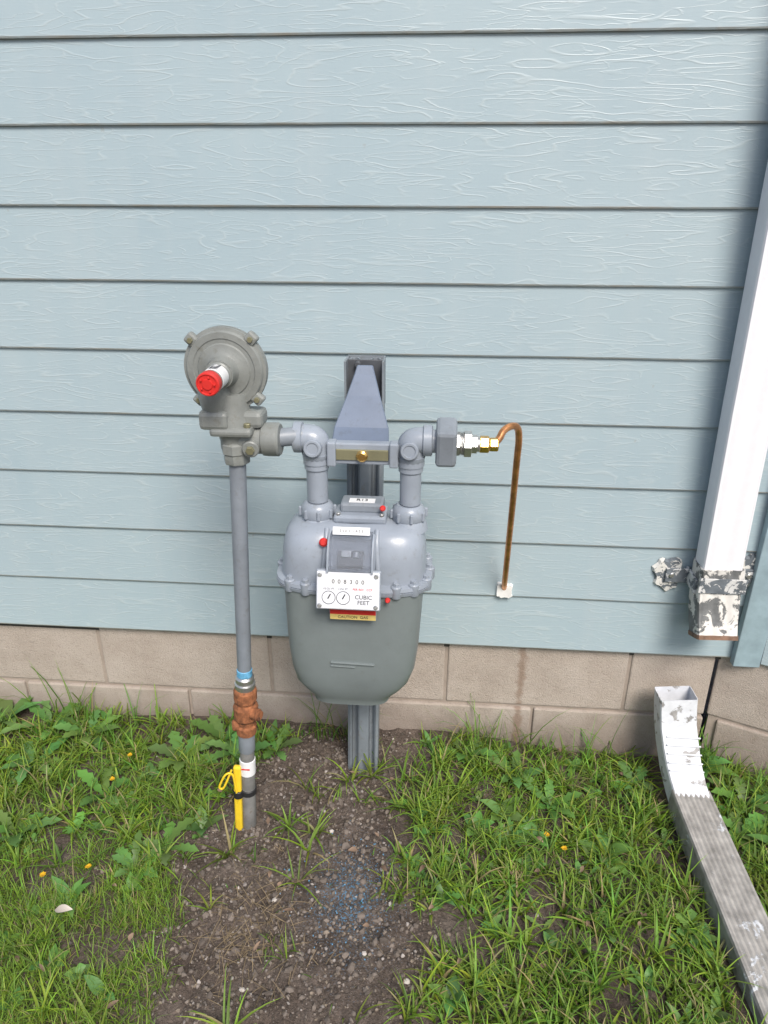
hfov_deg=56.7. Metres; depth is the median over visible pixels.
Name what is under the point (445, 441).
meter piping loop
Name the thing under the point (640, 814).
grass
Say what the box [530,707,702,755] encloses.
block
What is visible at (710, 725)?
mortar joints
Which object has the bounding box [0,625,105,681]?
block
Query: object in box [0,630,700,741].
mortar joints
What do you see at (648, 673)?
block
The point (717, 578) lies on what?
downspout
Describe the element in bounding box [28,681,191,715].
block
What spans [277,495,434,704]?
gas meter
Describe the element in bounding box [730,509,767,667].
corner board
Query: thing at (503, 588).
copper gas tube
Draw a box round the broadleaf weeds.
[0,695,767,1023]
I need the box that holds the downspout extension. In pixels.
[654,686,767,1023]
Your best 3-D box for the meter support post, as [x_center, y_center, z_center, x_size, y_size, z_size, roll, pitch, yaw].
[-0.040,0.233,1.545,0.107,1.110,0.182,2,23,4]
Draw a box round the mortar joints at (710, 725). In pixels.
[701,713,767,748]
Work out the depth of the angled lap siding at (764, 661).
1.68 m
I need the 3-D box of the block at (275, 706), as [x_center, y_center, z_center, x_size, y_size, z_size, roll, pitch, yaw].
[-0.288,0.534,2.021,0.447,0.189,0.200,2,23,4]
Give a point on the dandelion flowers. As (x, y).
(43, 873)
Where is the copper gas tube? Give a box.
[495,422,521,597]
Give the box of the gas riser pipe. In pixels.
[218,465,262,830]
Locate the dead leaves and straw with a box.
[5,729,741,1022]
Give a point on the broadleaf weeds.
(214, 727)
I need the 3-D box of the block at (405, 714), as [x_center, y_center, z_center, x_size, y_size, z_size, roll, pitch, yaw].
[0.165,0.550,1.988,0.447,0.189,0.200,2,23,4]
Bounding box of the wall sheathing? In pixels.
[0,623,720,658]
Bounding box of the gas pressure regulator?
[184,325,283,465]
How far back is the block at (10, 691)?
1.95 m
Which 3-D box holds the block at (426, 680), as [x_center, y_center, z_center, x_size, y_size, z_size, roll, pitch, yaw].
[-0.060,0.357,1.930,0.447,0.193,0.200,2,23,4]
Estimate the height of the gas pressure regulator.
0.239 m
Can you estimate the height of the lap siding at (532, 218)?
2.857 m
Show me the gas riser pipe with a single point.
(248, 712)
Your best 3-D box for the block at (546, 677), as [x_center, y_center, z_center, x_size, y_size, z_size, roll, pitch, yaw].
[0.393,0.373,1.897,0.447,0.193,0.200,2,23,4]
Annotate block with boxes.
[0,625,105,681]
[0,679,30,708]
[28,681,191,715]
[99,628,271,690]
[191,689,347,728]
[271,636,444,699]
[379,699,530,743]
[446,644,628,708]
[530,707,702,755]
[624,653,714,713]
[707,640,767,730]
[710,719,767,778]
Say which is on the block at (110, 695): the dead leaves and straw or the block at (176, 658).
the block at (176, 658)
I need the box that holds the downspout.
[652,162,767,640]
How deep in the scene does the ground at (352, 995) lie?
1.42 m
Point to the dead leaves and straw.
(62, 908)
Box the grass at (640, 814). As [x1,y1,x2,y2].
[0,658,767,1023]
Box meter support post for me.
[332,355,388,772]
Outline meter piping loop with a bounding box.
[280,417,498,533]
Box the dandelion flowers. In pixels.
[40,752,566,888]
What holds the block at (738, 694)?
on the block at (748, 739)
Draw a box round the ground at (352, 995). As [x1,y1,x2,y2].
[0,659,767,1023]
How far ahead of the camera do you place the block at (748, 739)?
1.79 m
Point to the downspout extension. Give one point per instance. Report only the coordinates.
(719, 872)
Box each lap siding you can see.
[0,0,767,657]
[761,637,767,665]

